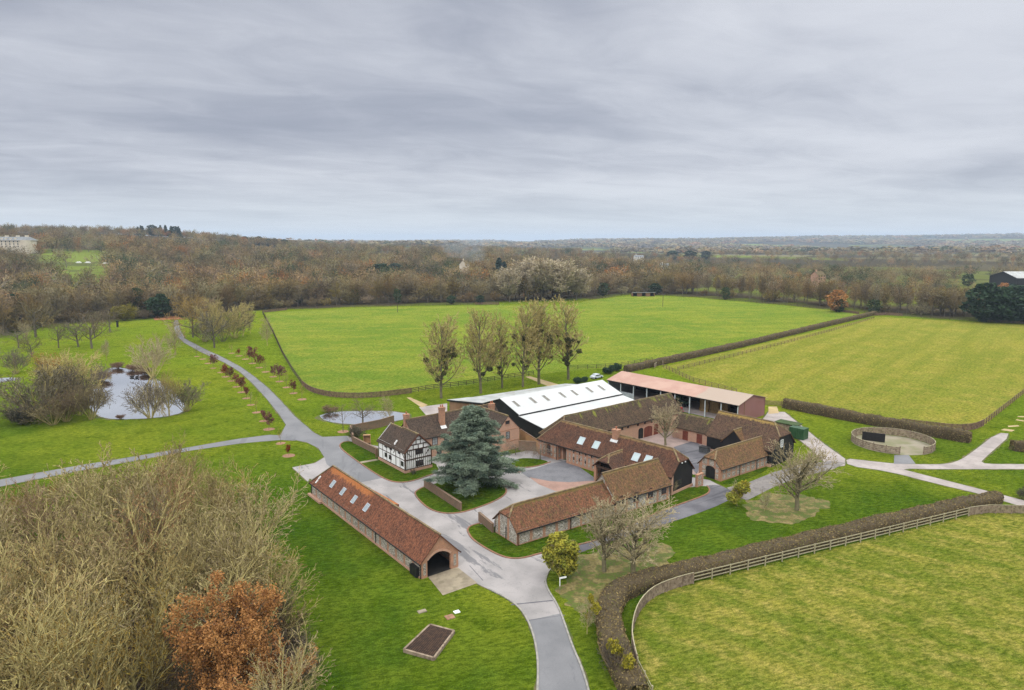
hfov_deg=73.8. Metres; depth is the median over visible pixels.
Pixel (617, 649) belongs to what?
bush
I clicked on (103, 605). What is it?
bare tree
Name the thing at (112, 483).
bare tree
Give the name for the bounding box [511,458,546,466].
lawn
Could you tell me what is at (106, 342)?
bare tree
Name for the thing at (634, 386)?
open hay barn
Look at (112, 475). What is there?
bare tree
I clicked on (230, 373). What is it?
copper sapling
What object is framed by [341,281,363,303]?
woodland tree
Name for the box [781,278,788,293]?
woodland tree
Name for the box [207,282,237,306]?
woodland tree
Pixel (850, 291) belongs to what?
woodland tree
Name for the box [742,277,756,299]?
woodland tree
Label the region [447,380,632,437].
white roofed barn
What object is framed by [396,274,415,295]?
woodland tree
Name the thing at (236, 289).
woodland tree
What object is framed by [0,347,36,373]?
bare tree
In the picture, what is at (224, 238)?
distant woodland
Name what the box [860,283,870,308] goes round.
woodland tree
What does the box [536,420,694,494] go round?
gatehouse range
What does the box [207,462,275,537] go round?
bare tree
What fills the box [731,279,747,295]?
woodland tree
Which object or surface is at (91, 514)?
bare tree
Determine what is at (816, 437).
verge
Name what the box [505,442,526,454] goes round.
weeping tree
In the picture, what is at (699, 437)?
door
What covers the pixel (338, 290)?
woodland tree
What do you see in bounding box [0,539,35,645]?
bare tree
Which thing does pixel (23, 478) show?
path
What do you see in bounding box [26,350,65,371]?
rust shrub
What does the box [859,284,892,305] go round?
woodland tree
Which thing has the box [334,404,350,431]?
bare sapling
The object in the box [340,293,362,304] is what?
woodland shrub
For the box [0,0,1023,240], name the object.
sky
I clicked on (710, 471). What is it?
door
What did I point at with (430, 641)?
slatted cover
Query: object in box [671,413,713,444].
link stable
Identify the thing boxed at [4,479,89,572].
bare tree
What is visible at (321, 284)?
woodland tree
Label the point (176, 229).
conifer tree
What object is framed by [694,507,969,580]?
rail fence
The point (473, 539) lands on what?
kerb
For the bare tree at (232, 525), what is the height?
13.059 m
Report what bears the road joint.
on the driveway at (522, 580)
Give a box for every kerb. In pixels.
[339,441,432,482]
[414,486,506,513]
[467,485,709,558]
[488,588,538,689]
[545,570,589,689]
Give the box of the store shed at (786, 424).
[774,419,802,430]
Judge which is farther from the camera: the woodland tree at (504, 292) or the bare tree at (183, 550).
the woodland tree at (504, 292)
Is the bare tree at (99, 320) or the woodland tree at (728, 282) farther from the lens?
the woodland tree at (728, 282)
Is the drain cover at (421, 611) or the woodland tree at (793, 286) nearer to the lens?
the drain cover at (421, 611)
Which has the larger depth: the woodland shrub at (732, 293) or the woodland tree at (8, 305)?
the woodland shrub at (732, 293)
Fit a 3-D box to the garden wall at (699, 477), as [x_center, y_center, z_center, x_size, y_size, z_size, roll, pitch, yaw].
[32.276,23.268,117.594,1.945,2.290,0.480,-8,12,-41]
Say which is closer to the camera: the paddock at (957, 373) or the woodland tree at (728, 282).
the paddock at (957, 373)
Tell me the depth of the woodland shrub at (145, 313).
367.57 m
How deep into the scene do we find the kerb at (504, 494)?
108.94 m
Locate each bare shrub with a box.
[118,636,176,689]
[155,673,196,689]
[268,627,314,662]
[273,601,307,638]
[275,585,304,619]
[278,646,321,683]
[280,622,315,652]
[283,672,321,689]
[286,642,325,682]
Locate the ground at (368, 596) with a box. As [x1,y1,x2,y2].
[0,232,1023,689]
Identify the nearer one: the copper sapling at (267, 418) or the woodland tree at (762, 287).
the copper sapling at (267, 418)
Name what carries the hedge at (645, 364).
on the ground at (368, 596)
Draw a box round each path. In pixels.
[0,435,295,485]
[407,397,426,407]
[527,376,558,385]
[768,407,778,413]
[894,455,914,463]
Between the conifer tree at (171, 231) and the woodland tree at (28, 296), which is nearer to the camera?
the woodland tree at (28, 296)
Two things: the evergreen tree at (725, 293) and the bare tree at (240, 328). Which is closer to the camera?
the bare tree at (240, 328)
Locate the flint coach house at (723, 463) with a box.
[697,435,768,481]
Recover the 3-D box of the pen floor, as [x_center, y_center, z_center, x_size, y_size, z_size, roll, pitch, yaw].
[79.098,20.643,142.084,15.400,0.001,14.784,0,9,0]
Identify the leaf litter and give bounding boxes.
[0,519,295,689]
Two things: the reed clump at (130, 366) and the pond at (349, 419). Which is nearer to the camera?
the pond at (349, 419)
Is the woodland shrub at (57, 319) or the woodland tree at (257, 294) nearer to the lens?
the woodland shrub at (57, 319)
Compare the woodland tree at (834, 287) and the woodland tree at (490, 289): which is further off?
the woodland tree at (490, 289)
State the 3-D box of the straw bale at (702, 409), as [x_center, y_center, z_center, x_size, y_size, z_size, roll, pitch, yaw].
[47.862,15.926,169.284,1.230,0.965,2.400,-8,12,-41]
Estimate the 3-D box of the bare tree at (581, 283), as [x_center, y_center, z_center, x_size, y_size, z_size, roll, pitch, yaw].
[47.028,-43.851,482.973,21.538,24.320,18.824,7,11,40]
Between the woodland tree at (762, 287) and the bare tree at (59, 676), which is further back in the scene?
the woodland tree at (762, 287)
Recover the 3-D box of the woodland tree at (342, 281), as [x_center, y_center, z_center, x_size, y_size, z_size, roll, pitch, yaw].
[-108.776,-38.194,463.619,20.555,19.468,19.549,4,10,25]
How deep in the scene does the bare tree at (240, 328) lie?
295.61 m
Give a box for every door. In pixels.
[682,431,687,440]
[696,434,701,443]
[705,466,714,479]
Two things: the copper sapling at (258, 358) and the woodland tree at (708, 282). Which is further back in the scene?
the woodland tree at (708, 282)
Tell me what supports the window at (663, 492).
in the flint stable block
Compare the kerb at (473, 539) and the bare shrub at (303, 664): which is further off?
the kerb at (473, 539)
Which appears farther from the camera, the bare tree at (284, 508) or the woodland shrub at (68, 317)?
the woodland shrub at (68, 317)
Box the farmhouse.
[376,401,520,472]
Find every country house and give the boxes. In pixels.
[459,259,469,273]
[633,255,643,260]
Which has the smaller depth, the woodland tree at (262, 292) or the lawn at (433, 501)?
the lawn at (433, 501)
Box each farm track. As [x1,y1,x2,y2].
[763,412,844,465]
[846,433,1023,504]
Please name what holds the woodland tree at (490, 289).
on the ground at (368, 596)
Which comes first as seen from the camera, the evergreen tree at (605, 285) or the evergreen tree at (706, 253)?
the evergreen tree at (605, 285)
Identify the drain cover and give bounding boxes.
[417,609,426,613]
[444,614,455,619]
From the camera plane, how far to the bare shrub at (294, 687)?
62.02 m
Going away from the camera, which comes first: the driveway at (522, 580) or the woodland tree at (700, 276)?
the driveway at (522, 580)
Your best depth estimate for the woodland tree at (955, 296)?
382.54 m
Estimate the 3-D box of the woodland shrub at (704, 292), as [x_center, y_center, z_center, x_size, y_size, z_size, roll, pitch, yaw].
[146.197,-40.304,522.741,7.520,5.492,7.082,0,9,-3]
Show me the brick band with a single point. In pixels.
(556, 486)
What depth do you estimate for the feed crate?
136.00 m
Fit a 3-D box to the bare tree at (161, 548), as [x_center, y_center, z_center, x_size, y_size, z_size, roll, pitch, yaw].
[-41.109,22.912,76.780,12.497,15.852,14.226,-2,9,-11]
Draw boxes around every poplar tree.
[419,311,466,397]
[457,306,503,393]
[481,309,515,387]
[505,299,553,386]
[516,297,561,383]
[546,294,589,379]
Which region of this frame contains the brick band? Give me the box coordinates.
[530,477,594,490]
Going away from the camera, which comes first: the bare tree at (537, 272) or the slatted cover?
the slatted cover
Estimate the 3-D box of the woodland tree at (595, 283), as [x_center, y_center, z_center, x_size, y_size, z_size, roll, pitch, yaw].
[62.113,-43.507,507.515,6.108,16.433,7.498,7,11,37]
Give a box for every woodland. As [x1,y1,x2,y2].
[0,223,1023,269]
[0,228,1022,317]
[167,232,1023,253]
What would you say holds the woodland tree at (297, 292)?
on the ground at (368, 596)
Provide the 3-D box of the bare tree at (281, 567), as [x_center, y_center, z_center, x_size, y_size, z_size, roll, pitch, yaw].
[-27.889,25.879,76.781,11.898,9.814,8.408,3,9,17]
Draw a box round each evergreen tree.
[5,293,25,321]
[128,287,144,311]
[144,297,159,316]
[148,293,172,317]
[366,263,395,276]
[389,263,403,272]
[393,289,402,302]
[446,295,455,302]
[476,295,485,302]
[493,258,503,271]
[597,282,609,295]
[648,283,662,294]
[664,250,679,259]
[683,250,697,258]
[699,251,710,258]
[720,287,730,298]
[834,299,846,311]
[867,299,882,311]
[959,282,1013,321]
[961,274,975,285]
[978,286,1023,322]
[988,285,1023,322]
[1004,285,1023,322]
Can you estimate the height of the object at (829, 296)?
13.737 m
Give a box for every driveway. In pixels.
[174,320,299,420]
[280,417,380,481]
[292,436,717,619]
[529,614,586,689]
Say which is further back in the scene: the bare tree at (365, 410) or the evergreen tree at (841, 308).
the evergreen tree at (841, 308)
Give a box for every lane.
[578,485,731,552]
[727,461,844,499]
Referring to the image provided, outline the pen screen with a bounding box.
[862,431,884,442]
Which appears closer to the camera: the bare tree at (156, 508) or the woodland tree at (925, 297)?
the bare tree at (156, 508)
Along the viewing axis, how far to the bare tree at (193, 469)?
102.74 m
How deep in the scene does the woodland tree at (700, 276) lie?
538.28 m
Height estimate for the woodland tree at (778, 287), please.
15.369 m
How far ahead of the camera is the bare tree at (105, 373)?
199.17 m
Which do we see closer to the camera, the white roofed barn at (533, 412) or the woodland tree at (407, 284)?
the white roofed barn at (533, 412)
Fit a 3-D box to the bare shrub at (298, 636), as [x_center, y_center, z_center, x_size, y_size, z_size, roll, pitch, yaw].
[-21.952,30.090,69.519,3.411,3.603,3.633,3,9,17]
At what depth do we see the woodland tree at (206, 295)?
395.05 m
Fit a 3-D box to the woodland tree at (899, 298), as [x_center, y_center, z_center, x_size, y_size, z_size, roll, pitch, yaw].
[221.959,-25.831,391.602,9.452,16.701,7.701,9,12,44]
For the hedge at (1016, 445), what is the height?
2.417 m
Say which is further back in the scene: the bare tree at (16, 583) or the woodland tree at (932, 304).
the woodland tree at (932, 304)
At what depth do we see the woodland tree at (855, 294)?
410.15 m
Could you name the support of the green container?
on the farm track at (778, 416)
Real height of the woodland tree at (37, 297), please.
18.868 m
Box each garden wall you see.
[350,415,393,442]
[352,436,377,454]
[424,481,461,510]
[478,512,493,532]
[518,440,535,450]
[695,472,703,486]
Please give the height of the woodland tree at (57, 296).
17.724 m
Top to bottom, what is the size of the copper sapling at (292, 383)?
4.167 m
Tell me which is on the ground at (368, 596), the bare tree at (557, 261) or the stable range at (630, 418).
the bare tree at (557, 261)
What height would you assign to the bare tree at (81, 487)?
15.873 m
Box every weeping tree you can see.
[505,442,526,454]
[525,440,555,458]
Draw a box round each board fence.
[262,308,286,312]
[301,380,411,397]
[475,302,498,304]
[631,572,693,660]
[830,308,858,313]
[875,312,902,315]
[902,418,984,429]
[969,505,1023,515]
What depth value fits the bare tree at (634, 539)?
86.64 m
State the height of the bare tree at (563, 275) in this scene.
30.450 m
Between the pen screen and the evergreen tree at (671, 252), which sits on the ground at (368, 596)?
the evergreen tree at (671, 252)
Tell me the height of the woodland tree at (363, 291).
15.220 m
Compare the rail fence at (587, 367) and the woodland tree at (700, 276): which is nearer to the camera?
the rail fence at (587, 367)
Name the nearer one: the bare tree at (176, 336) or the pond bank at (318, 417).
the pond bank at (318, 417)
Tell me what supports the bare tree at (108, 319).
on the ground at (368, 596)
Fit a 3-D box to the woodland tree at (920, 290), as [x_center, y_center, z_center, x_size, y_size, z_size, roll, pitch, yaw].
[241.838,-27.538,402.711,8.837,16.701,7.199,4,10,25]
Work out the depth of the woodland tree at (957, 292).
391.06 m
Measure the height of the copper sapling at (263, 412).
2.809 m
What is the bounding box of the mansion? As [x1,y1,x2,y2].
[0,235,37,253]
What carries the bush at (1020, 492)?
on the ground at (368, 596)
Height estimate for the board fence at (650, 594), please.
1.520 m
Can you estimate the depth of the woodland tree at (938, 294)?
378.91 m
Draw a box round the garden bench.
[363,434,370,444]
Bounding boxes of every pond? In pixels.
[0,378,16,381]
[88,367,183,418]
[320,411,409,423]
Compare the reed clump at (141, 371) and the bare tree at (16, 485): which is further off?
the reed clump at (141, 371)
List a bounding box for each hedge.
[594,490,1003,689]
[623,311,877,371]
[782,398,971,442]
[1008,439,1023,451]
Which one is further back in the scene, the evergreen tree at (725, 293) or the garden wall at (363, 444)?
the evergreen tree at (725, 293)
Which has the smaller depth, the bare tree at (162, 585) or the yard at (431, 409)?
the bare tree at (162, 585)
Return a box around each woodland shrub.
[3,316,32,331]
[35,314,53,326]
[52,311,63,322]
[56,308,84,322]
[133,306,146,318]
[137,310,153,318]
[245,301,255,309]
[252,295,274,308]
[267,298,282,308]
[281,299,292,307]
[306,298,320,306]
[318,297,330,305]
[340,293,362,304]
[360,294,372,303]
[408,296,417,302]
[456,291,475,301]
[490,291,500,300]
[550,290,566,297]
[617,286,627,293]
[666,285,676,292]
[700,289,707,295]
[728,290,735,297]
[763,290,780,301]
[878,302,892,312]
[908,300,931,314]
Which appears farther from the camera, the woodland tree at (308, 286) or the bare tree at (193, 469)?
the woodland tree at (308, 286)
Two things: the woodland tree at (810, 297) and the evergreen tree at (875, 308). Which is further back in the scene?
the woodland tree at (810, 297)
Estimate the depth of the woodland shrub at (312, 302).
434.26 m
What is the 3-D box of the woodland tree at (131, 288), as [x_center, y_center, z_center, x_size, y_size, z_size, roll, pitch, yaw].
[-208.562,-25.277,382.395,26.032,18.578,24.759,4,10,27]
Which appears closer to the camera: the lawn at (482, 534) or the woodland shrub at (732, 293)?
the lawn at (482, 534)
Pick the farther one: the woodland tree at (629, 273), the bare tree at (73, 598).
the woodland tree at (629, 273)
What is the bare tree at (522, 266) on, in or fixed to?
on the ground at (368, 596)
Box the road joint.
[511,600,552,604]
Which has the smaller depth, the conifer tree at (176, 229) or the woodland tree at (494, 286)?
the woodland tree at (494, 286)
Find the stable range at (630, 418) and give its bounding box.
[539,392,682,458]
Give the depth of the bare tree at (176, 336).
251.41 m
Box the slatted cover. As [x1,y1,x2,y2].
[403,623,454,660]
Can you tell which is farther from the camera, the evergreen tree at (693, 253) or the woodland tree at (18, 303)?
the evergreen tree at (693, 253)
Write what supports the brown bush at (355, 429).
on the ground at (368, 596)
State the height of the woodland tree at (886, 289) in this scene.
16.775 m
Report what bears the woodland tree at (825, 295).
on the ground at (368, 596)
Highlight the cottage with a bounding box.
[811,269,825,290]
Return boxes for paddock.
[266,296,859,397]
[633,512,1023,689]
[661,317,1023,429]
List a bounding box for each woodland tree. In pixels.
[0,289,24,324]
[0,293,11,320]
[0,293,34,323]
[0,295,13,333]
[0,303,23,331]
[13,287,50,323]
[16,299,43,321]
[17,284,68,313]
[19,293,36,326]
[31,287,74,314]
[34,287,73,321]
[48,292,86,315]
[61,290,96,318]
[67,286,89,308]
[71,284,87,313]
[81,290,114,313]
[101,288,130,308]
[109,284,163,314]
[111,287,126,305]
[114,280,158,316]
[118,284,163,308]
[154,284,201,312]
[170,284,203,313]
[173,289,193,307]
[176,282,214,307]
[188,281,199,297]
[191,282,224,312]
[191,283,227,308]
[194,288,204,306]
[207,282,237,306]
[220,278,250,309]
[228,280,243,308]
[238,285,261,303]
[241,285,268,304]
[249,284,279,303]
[253,285,275,307]
[260,283,289,306]
[262,277,303,305]
[270,278,307,301]
[285,279,319,305]
[293,284,303,306]
[298,284,327,301]
[301,277,331,299]
[304,275,345,299]
[318,277,354,303]
[324,280,330,296]
[330,282,341,304]
[334,275,367,296]
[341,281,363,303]
[348,280,371,297]
[350,282,372,302]
[364,278,385,303]
[371,277,388,301]
[382,284,400,298]
[383,274,393,299]
[392,274,433,302]
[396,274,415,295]
[413,277,444,295]
[414,278,442,302]
[420,278,440,301]
[430,282,458,301]
[431,274,447,302]
[448,274,459,294]
[452,275,480,295]
[457,278,475,297]
[468,281,487,296]
[475,279,492,294]
[486,277,493,298]
[490,278,498,291]
[496,279,522,300]
[517,276,528,300]
[518,277,538,298]
[581,276,597,296]
[591,276,600,290]
[596,272,618,289]
[596,275,619,293]
[599,273,615,294]
[613,276,633,289]
[617,271,635,286]
[631,271,639,286]
[634,274,653,291]
[636,276,655,291]
[650,270,672,288]
[656,270,681,287]
[669,269,700,293]
[672,271,693,294]
[682,270,709,293]
[694,275,700,288]
[702,274,712,293]
[703,274,711,288]
[713,275,721,295]
[713,275,737,290]
[714,278,721,296]
[721,275,730,289]
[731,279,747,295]
[738,277,746,298]
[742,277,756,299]
[757,278,767,300]
[761,278,784,295]
[761,280,787,300]
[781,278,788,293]
[783,282,804,302]
[784,282,794,302]
[794,283,802,304]
[803,281,813,304]
[804,280,837,304]
[804,280,844,298]
[816,281,825,306]
[816,285,842,304]
[820,281,850,303]
[829,283,837,298]
[836,282,847,297]
[848,283,861,308]
[849,282,858,307]
[856,283,868,305]
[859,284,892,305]
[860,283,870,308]
[860,283,893,302]
[863,283,895,305]
[868,285,883,305]
[881,284,917,309]
[881,285,890,302]
[891,287,906,313]
[894,285,903,310]
[901,286,913,313]
[904,286,916,309]
[913,288,951,314]
[914,285,929,300]
[914,288,927,303]
[922,287,964,314]
[927,285,967,312]
[928,291,939,314]
[929,287,963,315]
[939,287,952,315]
[942,287,965,313]
[950,291,958,316]
[961,288,969,314]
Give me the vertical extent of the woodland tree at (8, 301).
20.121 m
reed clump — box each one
[109,362,125,367]
[115,414,124,418]
[123,363,141,369]
[135,367,151,373]
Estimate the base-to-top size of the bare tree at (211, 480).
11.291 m
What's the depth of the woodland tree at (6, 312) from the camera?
303.29 m
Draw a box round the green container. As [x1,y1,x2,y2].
[789,425,808,439]
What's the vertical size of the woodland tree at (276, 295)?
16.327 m
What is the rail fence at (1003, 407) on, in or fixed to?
on the paddock at (957, 373)
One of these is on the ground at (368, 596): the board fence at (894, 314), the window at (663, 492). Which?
the board fence at (894, 314)
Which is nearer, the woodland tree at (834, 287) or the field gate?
the field gate
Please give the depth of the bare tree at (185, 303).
294.08 m
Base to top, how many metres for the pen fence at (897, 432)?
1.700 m
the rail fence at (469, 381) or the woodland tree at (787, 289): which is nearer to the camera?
the rail fence at (469, 381)
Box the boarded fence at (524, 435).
[519,429,538,450]
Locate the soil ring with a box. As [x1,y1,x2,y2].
[282,454,294,457]
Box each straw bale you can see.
[699,407,709,411]
[700,399,709,404]
[700,403,709,408]
[709,409,718,413]
[710,401,718,405]
[710,405,718,409]
[719,403,729,407]
[719,406,730,411]
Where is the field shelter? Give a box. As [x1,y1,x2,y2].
[631,292,655,295]
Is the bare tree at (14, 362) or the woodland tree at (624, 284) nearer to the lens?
the bare tree at (14, 362)
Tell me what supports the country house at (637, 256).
on the ground at (368, 596)
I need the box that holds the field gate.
[765,399,781,405]
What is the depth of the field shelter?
515.06 m
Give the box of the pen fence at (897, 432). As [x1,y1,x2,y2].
[851,427,935,454]
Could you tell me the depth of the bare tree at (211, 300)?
312.83 m
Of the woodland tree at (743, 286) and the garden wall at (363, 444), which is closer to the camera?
the garden wall at (363, 444)
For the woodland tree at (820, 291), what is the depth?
433.45 m
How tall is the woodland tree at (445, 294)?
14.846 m
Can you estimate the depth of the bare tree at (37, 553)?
72.19 m
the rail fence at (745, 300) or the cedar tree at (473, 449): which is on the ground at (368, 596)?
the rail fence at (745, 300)
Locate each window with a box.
[432,437,437,445]
[506,431,509,439]
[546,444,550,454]
[648,488,652,498]
[661,484,666,494]
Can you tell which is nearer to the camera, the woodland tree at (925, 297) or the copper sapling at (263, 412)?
the copper sapling at (263, 412)
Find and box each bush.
[0,405,34,424]
[321,405,337,412]
[346,426,366,437]
[541,530,582,576]
[572,376,582,383]
[597,634,635,670]
[602,365,614,373]
[610,363,621,370]
[1015,487,1023,498]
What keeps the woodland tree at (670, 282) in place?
on the ground at (368, 596)
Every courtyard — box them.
[521,461,594,481]
[641,430,710,474]
[674,442,705,473]
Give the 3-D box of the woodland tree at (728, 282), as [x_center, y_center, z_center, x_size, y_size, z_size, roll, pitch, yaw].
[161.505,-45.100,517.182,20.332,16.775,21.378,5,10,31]
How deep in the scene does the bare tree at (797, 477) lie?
105.85 m
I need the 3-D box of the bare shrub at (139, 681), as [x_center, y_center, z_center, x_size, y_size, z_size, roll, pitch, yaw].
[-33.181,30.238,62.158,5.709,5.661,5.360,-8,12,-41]
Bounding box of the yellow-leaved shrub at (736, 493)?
[723,479,750,505]
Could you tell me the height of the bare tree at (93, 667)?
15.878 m
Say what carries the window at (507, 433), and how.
in the farmhouse
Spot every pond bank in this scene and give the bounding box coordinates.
[87,367,187,419]
[315,410,411,424]
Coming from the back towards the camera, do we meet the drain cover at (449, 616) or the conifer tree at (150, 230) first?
the conifer tree at (150, 230)
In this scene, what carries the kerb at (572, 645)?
on the driveway at (559, 667)
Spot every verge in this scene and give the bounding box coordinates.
[0,435,292,486]
[173,321,307,426]
[279,425,725,689]
[762,411,846,466]
[846,433,1023,505]
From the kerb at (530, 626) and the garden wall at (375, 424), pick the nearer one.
the kerb at (530, 626)
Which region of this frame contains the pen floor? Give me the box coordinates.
[856,435,933,454]
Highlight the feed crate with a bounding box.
[699,445,710,453]
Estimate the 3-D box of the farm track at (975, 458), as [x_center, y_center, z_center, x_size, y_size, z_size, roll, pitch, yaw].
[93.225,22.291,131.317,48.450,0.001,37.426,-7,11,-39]
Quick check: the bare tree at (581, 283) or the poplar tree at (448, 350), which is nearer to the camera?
the poplar tree at (448, 350)
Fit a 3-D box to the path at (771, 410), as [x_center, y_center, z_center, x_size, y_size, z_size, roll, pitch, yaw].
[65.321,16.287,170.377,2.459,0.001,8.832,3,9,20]
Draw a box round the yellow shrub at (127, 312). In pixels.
[109,302,137,320]
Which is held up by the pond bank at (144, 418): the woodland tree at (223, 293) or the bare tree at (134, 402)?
the bare tree at (134, 402)
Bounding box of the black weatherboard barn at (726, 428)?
[705,410,795,466]
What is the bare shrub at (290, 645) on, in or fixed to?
on the leaf litter
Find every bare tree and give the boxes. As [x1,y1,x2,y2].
[0,327,34,347]
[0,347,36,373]
[0,361,77,418]
[0,392,55,420]
[0,479,54,567]
[0,480,30,557]
[0,494,81,612]
[0,495,121,637]
[0,502,25,568]
[0,528,85,662]
[0,537,48,671]
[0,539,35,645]
[0,548,24,573]
[0,548,129,689]
[0,568,21,681]
[0,573,112,689]
[0,585,139,689]
[2,471,74,543]
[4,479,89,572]
[5,295,61,336]
[14,334,44,356]
[16,566,156,684]
[17,397,73,425]
[18,321,31,335]
[24,346,110,395]
[24,363,87,404]
[27,440,123,563]
[29,451,185,574]
[34,387,86,421]
[36,485,124,609]
[37,518,137,639]
[40,526,156,660]
[41,362,105,397]
[46,319,69,347]
[53,383,92,415]
[55,315,89,346]
[55,666,127,689]
[61,474,204,606]
[62,311,117,348]
[63,464,104,522]
[66,380,113,419]
[72,461,145,524]
[77,444,183,559]
[79,311,105,337]
[82,528,205,670]
[82,582,191,689]
[84,361,112,384]
[96,301,122,331]
[98,339,109,360]
[110,482,181,585]
[116,378,166,417]
[125,332,176,376]
[134,449,199,553]
[140,462,172,532]
[146,525,276,672]
[149,496,239,594]
[150,500,222,628]
[151,369,184,414]
[155,446,211,500]
[157,292,213,338]
[158,377,208,411]
[159,430,199,492]
[160,466,210,533]
[163,320,184,354]
[175,468,247,564]
[180,501,292,597]
[184,316,219,341]
[186,292,231,328]
[191,464,307,571]
[192,299,253,341]
[192,307,233,347]
[193,454,236,529]
[195,493,282,580]
[204,531,306,614]
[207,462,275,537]
[223,308,255,338]
[228,540,323,653]
[234,613,334,689]
[237,488,263,534]
[240,303,254,335]
[258,316,272,345]
[344,395,377,422]
[377,393,394,417]
[495,266,521,301]
[502,258,532,296]
[520,255,557,299]
[543,258,579,299]
[544,259,564,296]
[568,266,593,299]
[576,492,635,571]
[576,594,600,633]
[592,492,679,572]
[649,400,682,444]
[758,488,771,510]
[765,437,850,510]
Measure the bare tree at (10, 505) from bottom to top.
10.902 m
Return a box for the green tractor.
[675,395,688,406]
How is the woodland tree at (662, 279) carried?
on the ground at (368, 596)
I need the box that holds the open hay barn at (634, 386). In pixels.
[607,371,764,418]
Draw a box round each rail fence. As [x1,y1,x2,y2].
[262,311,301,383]
[287,303,473,308]
[412,371,533,391]
[569,358,647,368]
[590,293,630,298]
[637,657,652,689]
[657,294,829,308]
[663,364,736,391]
[677,316,873,369]
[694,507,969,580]
[905,314,1023,323]
[984,389,1023,423]
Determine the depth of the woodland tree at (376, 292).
452.78 m
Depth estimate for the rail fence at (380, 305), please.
435.55 m
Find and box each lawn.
[341,441,437,481]
[416,478,505,512]
[469,486,708,556]
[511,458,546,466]
[723,467,767,483]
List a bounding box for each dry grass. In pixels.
[555,541,674,612]
[742,493,830,523]
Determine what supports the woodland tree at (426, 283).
on the ground at (368, 596)
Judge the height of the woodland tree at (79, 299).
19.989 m
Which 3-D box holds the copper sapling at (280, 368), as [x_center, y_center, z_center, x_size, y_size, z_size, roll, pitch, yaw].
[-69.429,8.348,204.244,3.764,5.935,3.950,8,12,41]
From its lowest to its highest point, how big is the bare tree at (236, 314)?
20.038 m
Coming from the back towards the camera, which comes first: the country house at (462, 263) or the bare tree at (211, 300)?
the country house at (462, 263)
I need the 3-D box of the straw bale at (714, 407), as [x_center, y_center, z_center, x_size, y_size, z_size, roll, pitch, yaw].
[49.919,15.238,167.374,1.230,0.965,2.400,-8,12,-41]
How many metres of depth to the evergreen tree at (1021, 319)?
344.08 m
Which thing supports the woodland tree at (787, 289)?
on the ground at (368, 596)
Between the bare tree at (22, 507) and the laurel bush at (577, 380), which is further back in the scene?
the laurel bush at (577, 380)
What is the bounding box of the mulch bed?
[153,316,181,319]
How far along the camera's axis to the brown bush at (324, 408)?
167.74 m
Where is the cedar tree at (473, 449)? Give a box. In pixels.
[423,404,525,496]
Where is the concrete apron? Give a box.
[429,567,476,594]
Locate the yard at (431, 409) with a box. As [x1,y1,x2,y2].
[419,403,446,414]
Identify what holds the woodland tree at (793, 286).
on the ground at (368, 596)
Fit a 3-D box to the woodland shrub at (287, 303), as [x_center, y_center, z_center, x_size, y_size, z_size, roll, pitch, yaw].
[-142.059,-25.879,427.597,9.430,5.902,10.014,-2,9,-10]
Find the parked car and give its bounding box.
[590,373,602,378]
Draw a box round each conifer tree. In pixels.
[146,225,157,235]
[168,226,172,236]
[172,226,179,233]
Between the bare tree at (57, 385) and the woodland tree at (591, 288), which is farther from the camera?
the woodland tree at (591, 288)
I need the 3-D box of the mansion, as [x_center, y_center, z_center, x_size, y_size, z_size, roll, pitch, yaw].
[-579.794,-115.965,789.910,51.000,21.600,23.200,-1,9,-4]
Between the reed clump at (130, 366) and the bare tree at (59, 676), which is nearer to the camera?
the bare tree at (59, 676)
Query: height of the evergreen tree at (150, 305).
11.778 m
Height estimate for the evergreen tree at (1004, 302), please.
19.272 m
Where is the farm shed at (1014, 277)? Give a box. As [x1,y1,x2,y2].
[989,271,1023,286]
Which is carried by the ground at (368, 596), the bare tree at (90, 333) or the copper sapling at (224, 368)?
the bare tree at (90, 333)
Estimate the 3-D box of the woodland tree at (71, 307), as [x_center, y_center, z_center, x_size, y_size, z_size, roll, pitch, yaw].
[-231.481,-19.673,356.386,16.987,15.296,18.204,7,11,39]
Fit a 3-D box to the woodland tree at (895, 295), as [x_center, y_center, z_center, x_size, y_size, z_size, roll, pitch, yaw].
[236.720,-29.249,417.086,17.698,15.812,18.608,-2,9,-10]
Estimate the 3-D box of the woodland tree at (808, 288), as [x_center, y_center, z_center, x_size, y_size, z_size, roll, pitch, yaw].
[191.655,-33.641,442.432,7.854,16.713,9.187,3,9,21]
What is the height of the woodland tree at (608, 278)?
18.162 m
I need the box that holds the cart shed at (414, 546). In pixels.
[307,465,460,578]
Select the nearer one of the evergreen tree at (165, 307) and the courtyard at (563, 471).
the courtyard at (563, 471)
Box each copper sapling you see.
[208,354,219,367]
[220,364,227,375]
[224,367,234,376]
[230,372,238,386]
[236,378,245,390]
[246,345,257,362]
[253,354,265,363]
[260,410,265,420]
[263,411,274,424]
[272,363,285,380]
[285,444,290,454]
[288,380,296,392]
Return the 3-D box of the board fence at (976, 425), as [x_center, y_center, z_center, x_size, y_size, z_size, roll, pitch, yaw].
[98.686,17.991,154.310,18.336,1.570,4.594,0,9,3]
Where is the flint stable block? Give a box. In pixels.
[492,458,672,545]

